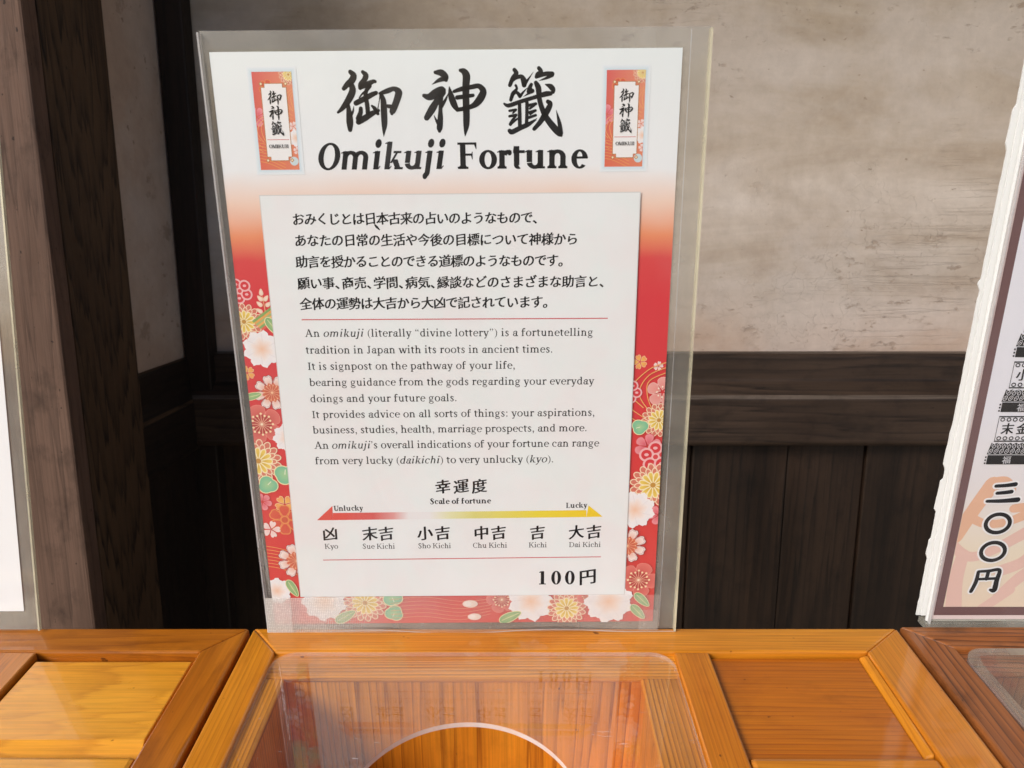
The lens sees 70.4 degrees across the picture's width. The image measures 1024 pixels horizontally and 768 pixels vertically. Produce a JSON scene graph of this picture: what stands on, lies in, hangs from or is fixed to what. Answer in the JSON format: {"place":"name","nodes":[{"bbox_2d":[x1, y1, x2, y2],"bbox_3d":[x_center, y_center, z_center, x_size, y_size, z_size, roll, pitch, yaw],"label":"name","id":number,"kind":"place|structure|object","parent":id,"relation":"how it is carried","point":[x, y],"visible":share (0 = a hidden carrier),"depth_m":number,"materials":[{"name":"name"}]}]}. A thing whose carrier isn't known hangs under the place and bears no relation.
{"place":"outdoors","nodes":[
{"label":"outdoors","id":0,"kind":"place"},
{"bbox_2d":[0,629,249,767],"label":"money box","id":1,"kind":"object","parent":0,"point":[108,698],"visible":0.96,"depth_m":0.36,"materials":[{"name":"brown wood"}]},
{"bbox_2d":[0,144,23,610],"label":"paper sign","id":2,"kind":"object","parent":1,"relation":"on","point":[11,596],"visible":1,"depth_m":0.40,"materials":[{"name":"white paper"}]},
{"bbox_2d":[183,629,1002,767],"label":"money box","id":3,"kind":"object","parent":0,"point":[602,698],"visible":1,"depth_m":0.38,"materials":[{"name":"brown wood"}]},
{"bbox_2d":[209,48,711,632],"bbox_3d":[-0.024,-0.009,0.362,0.227,0.307,0.005,0,16,0],"label":"fortune sign","id":4,"kind":"object","parent":3,"relation":"on","point":[453,280],"visible":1,"depth_m":0.35,"materials":[{"name":"paper"}]},
{"bbox_2d":[899,627,1023,767],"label":"money box","id":5,"kind":"object","parent":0,"point":[977,673],"visible":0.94,"depth_m":0.38,"materials":[{"name":"brown wood"}]},
{"bbox_2d":[916,63,1023,620],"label":"price sign","id":6,"kind":"object","parent":5,"relation":"attached to","point":[974,568],"visible":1,"depth_m":0.38,"materials":[{"name":"white paper"}]},
{"label":"ground","id":7,"kind":"structure","parent":0,"visible":0},
{"bbox_2d":[0,0,163,628],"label":"pillar","id":8,"kind":"structure","parent":7,"relation":"on","point":[85,527],"depth_m":0.65,"materials":[{"name":"brown wood"}]},
{"bbox_2d":[101,0,209,628],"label":"side wall","id":9,"kind":"structure","parent":7,"relation":"on","point":[167,401],"depth_m":0.81,"materials":[{"name":"paint"}]},
{"bbox_2d":[154,0,236,628],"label":"corner post","id":10,"kind":"object","parent":7,"relation":"on","point":[178,79],"visible":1,"depth_m":0.86,"materials":[{"name":"black wood"}]},
{"bbox_2d":[190,0,1023,636],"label":"plaster wall","id":11,"kind":"structure","parent":7,"relation":"on","point":[852,176],"depth_m":0.89,"materials":[{"name":"beige paint"}]}
]}

